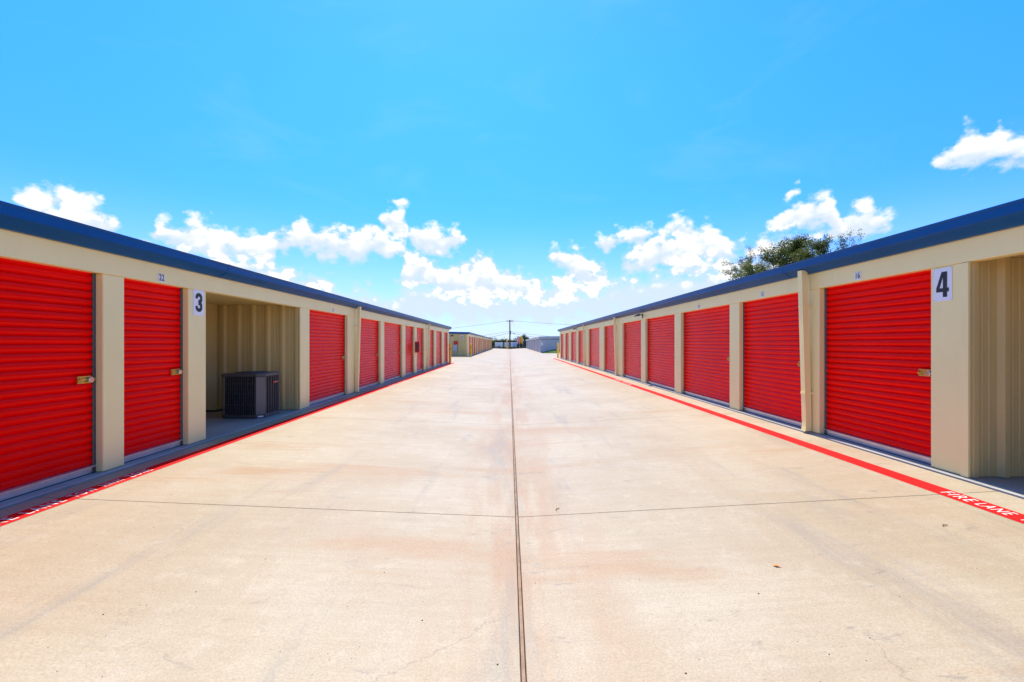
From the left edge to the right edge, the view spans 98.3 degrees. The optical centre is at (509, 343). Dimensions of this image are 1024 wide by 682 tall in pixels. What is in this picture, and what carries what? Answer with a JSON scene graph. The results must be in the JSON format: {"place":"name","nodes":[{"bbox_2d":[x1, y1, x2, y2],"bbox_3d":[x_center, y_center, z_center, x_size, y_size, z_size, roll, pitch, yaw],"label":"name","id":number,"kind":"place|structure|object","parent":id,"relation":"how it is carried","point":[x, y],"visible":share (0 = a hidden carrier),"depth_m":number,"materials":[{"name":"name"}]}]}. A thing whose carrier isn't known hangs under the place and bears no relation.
{"place":"outdoors","nodes":[
{"label":"outdoors","id":0,"kind":"place"},
{"bbox_2d":[0,200,451,509],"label":"storage building","id":1,"kind":"structure","parent":0,"point":[116,355],"depth_m":5.27,"materials":[{"name":"metal"}]},
{"bbox_2d":[0,258,96,501],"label":"roll up door","id":2,"kind":"structure","parent":1,"relation":"in","point":[48,313],"depth_m":4.23,"materials":[{"name":"red paint"}]},
{"bbox_2d":[124,278,183,462],"bbox_3d":[-4.434,0.287,5.497,0.082,2.186,1.054,0,0,0],"label":"roll up door","id":3,"kind":"structure","parent":1,"relation":"in","point":[153,313],"depth_m":5.50,"materials":[{"name":"red paint"}]},
{"bbox_2d":[158,273,164,281],"bbox_3d":[-4.340,-0.815,5.520,0.006,0.100,0.100,0,0,0],"label":"unit number","id":4,"kind":"object","parent":1,"relation":"attached to","point":[161,277],"visible":1,"depth_m":5.52,"materials":[{"name":"black paint"}]},
{"bbox_2d":[193,289,203,315],"bbox_3d":[-4.345,-0.565,6.189,0.006,0.360,0.215,0,0,0],"label":"number sign","id":5,"kind":"object","parent":1,"relation":"attached to","point":[198,302],"visible":1,"depth_m":6.18,"materials":[{"name":"black paint"}]},
{"bbox_2d":[206,371,279,418],"bbox_3d":[-5.269,0.956,8.440,1.522,0.848,0.744,0,0,0],"label":"air conditioner","id":6,"kind":"object","parent":1,"relation":"on","point":[250,394],"visible":1,"depth_m":8.11,"materials":[{"name":"black paint"}]},
{"bbox_2d":[309,310,344,405],"bbox_3d":[-4.434,0.287,10.761,0.082,2.186,2.328,0,0,0],"label":"roll up door","id":7,"kind":"structure","parent":1,"relation":"in","point":[326,330],"depth_m":10.72,"materials":[{"name":"red paint"}]},
{"bbox_2d":[359,318,378,389],"bbox_3d":[-4.434,0.287,13.818,0.082,2.186,2.321,0,0,0],"label":"roll up door","id":8,"kind":"structure","parent":1,"relation":"in","point":[368,374],"depth_m":13.94,"materials":[{"name":"red paint"}]},
{"bbox_2d":[384,322,400,381],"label":"roll up door","id":9,"kind":"structure","parent":1,"relation":"in","point":[392,332],"depth_m":16.77,"materials":[{"name":"red paint"}]},
{"bbox_2d":[405,326,412,375],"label":"roll up door","id":10,"kind":"structure","parent":1,"relation":"in","point":[408,330],"depth_m":19.51,"materials":[{"name":"red paint"}]},
{"bbox_2d":[415,342,419,352],"bbox_3d":[-4.250,0.180,20.506,0.197,0.500,0.304,0,0,0],"label":"extinguisher cabinet","id":11,"kind":"object","parent":1,"relation":"attached to","point":[417,347],"visible":1,"depth_m":20.36,"materials":[{"name":"metal"}]},
{"bbox_2d":[417,328,422,371],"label":"roll up door","id":12,"kind":"structure","parent":1,"relation":"in","point":[419,330],"depth_m":22.05,"materials":[{"name":"red paint"}]},
{"bbox_2d":[429,330,432,367],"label":"roll up door","id":13,"kind":"structure","parent":1,"relation":"in","point":[431,331],"depth_m":25.17,"materials":[{"name":"red paint"}]},
{"bbox_2d":[436,331,440,365],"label":"roll up door","id":14,"kind":"structure","parent":1,"relation":"in","point":[438,334],"depth_m":27.67,"materials":[{"name":"red paint"}]},
{"bbox_2d":[444,332,446,362],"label":"roll up door","id":15,"kind":"structure","parent":1,"relation":"in","point":[445,334],"depth_m":30.69,"materials":[{"name":"red paint"}]},
{"bbox_2d":[492,341,525,348],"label":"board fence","id":16,"kind":"object","parent":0,"point":[521,344],"visible":0.08,"depth_m":139.98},
{"bbox_2d":[0,348,1023,681],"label":"driveway","id":17,"kind":"structure","parent":0,"point":[436,496],"depth_m":3.12,"materials":[{"name":"concrete"}]},
{"bbox_2d":[0,363,452,525],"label":"fire lane line","id":18,"kind":"object","parent":17,"relation":"on","point":[43,506],"visible":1,"depth_m":4.89,"materials":[{"name":"red paint"}]},
{"bbox_2d":[449,344,450,363],"bbox_3d":[-4.120,0.866,30.700,0.176,1.688,0.173,0,0,0],"label":"bollard","id":19,"kind":"object","parent":17,"relation":"on","point":[449,353],"visible":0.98,"depth_m":30.63,"materials":[{"name":"yellow metal"}]},
{"bbox_2d":[449,332,492,356],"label":"storage building","id":20,"kind":"structure","parent":17,"relation":"on","point":[480,343],"depth_m":46.79,"materials":[{"name":"metal"}]},
{"bbox_2d":[453,345,456,356],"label":"electric meter","id":21,"kind":"object","parent":20,"relation":"attached to","point":[455,348],"visible":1,"depth_m":46.40,"materials":[{"name":"grey metal"}]},
{"bbox_2d":[526,336,559,352],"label":"metal storage building","id":22,"kind":"structure","parent":17,"relation":"on","point":[541,344],"depth_m":64.00,"materials":[{"name":"metal"}]},
{"bbox_2d":[543,349,559,352],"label":"grass bank","id":23,"kind":"structure","parent":17,"relation":"on","point":[553,351],"depth_m":62.14,"materials":[{"name":"green plant"}]},
{"bbox_2d":[557,343,558,357],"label":"bollard","id":24,"kind":"object","parent":17,"relation":"on","point":[557,350],"visible":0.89,"depth_m":40.83,"materials":[{"name":"metal"}]},
{"bbox_2d":[553,358,1023,522],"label":"fire lane line","id":25,"kind":"object","parent":17,"relation":"on","point":[999,510],"visible":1,"depth_m":4.85,"materials":[{"name":"red paint"}]},
{"bbox_2d":[558,198,1023,498],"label":"storage building","id":26,"kind":"structure","parent":17,"relation":"on","point":[885,355],"depth_m":5.55,"materials":[{"name":"metal"}]},
{"bbox_2d":[561,334,563,358],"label":"roll up door","id":27,"kind":"structure","parent":26,"relation":"in","point":[562,335],"depth_m":38.36,"materials":[{"name":"red paint"}]},
{"bbox_2d":[566,333,568,359],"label":"roll up door","id":28,"kind":"structure","parent":26,"relation":"in","point":[567,334],"depth_m":35.10,"materials":[{"name":"red paint"}]},
{"bbox_2d":[572,332,575,361],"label":"roll up door","id":29,"kind":"structure","parent":26,"relation":"in","point":[573,333],"depth_m":31.39,"materials":[{"name":"red paint"}]},
{"bbox_2d":[579,330,584,364],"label":"roll up door","id":30,"kind":"structure","parent":26,"relation":"in","point":[581,358],"depth_m":28.31,"materials":[{"name":"red paint"}]},
{"bbox_2d":[590,328,598,368],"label":"roll up door","id":31,"kind":"structure","parent":26,"relation":"in","point":[594,333],"depth_m":23.92,"materials":[{"name":"red paint"}]},
{"bbox_2d":[605,325,616,373],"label":"roll up door","id":32,"kind":"structure","parent":26,"relation":"in","point":[609,330],"depth_m":20.32,"materials":[{"name":"red paint"}]},
{"bbox_2d":[624,320,640,380],"bbox_3d":[4.591,0.236,16.438,0.052,2.178,2.495,0,0,0],"label":"roll up door","id":33,"kind":"structure","parent":26,"relation":"in","point":[632,330],"depth_m":16.52,"materials":[{"name":"red paint"}]},
{"bbox_2d":[648,314,674,390],"bbox_3d":[4.591,0.236,13.402,0.052,2.178,2.589,0,0,0],"label":"roll up door","id":34,"kind":"structure","parent":26,"relation":"in","point":[661,330],"depth_m":13.34,"materials":[{"name":"red paint"}]},
{"bbox_2d":[684,305,729,406],"bbox_3d":[4.594,0.232,10.361,0.082,2.186,2.638,0,0,0],"label":"roll up door","id":35,"kind":"structure","parent":26,"relation":"in","point":[706,331],"depth_m":10.23,"materials":[{"name":"red paint"}]},
{"bbox_2d":[743,293,801,426],"bbox_3d":[4.594,0.232,7.746,0.082,2.186,1.944,0,0,0],"label":"roll up door","id":36,"kind":"structure","parent":26,"relation":"in","point":[771,342],"depth_m":7.73,"materials":[{"name":"red paint"}]},
{"bbox_2d":[855,271,860,279],"bbox_3d":[4.500,-0.870,5.719,0.006,0.100,0.100,0,0,0],"label":"unit number","id":37,"kind":"object","parent":26,"relation":"attached to","point":[857,275],"visible":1,"depth_m":5.72,"materials":[{"name":"black paint"}]},
{"bbox_2d":[824,270,930,464],"bbox_3d":[4.594,0.232,5.592,0.082,2.186,1.763,0,0,0],"label":"roll up door","id":38,"kind":"structure","parent":26,"relation":"in","point":[877,332],"depth_m":5.47,"materials":[{"name":"red paint"}]},
{"bbox_2d":[933,266,951,301],"bbox_3d":[4.505,-0.610,4.604,0.006,0.345,0.198,0,0,0],"label":"number sign","id":39,"kind":"object","parent":26,"relation":"attached to","point":[942,284],"visible":1,"depth_m":4.60,"materials":[{"name":"black paint"}]},
{"bbox_2d":[0,0,1023,340],"label":"sky","id":40,"kind":"structure","parent":0,"point":[455,164],"materials":[{"name":"blue"}]},
{"bbox_2d":[47,525,977,681],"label":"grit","id":41,"kind":"object","parent":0,"point":[498,664],"visible":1,"depth_m":2.23,"materials":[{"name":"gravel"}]},
{"bbox_2d":[720,232,856,281],"bbox_3d":[19.112,-2.718,30.182,8.710,9.035,9.677,0,0,28],"label":"oak tree","id":42,"kind":"object","parent":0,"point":[796,250],"visible":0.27,"depth_m":27.79,"materials":[{"name":"green plant"}]},
{"bbox_2d":[828,227,864,251],"bbox_3d":[24.235,-3.183,31.526,3.130,9.967,4.269,0,0,40],"label":"oak tree","id":43,"kind":"object","parent":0,"point":[844,243],"visible":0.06,"depth_m":31.18,"materials":[{"name":"green plant"}]},
{"label":"ground","id":44,"kind":"structure","parent":0,"visible":0},
{"bbox_2d":[495,342,502,348],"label":"cargo trailer","id":45,"kind":"object","parent":44,"relation":"on","point":[498,344],"visible":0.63,"depth_m":132.07,"materials":[{"name":"white metal"}]},
{"bbox_2d":[493,337,519,340],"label":"tree line","id":46,"kind":"object","parent":44,"relation":"on","point":[515,339],"visible":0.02,"depth_m":170.46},
{"bbox_2d":[492,345,525,348],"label":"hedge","id":47,"kind":"object","parent":44,"relation":"on","point":[515,347],"visible":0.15,"depth_m":121.00,"materials":[{"name":"green plant"}]},
{"bbox_2d":[506,320,514,346],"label":"utility pole","id":48,"kind":"object","parent":44,"relation":"on","point":[509,335],"visible":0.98,"depth_m":125.86,"materials":[{"name":"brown wood"}]},
{"bbox_2d":[508,342,516,346],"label":"cargo trailer","id":49,"kind":"object","parent":44,"relation":"on","point":[513,344],"visible":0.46,"depth_m":132.10,"materials":[{"name":"white metal"}]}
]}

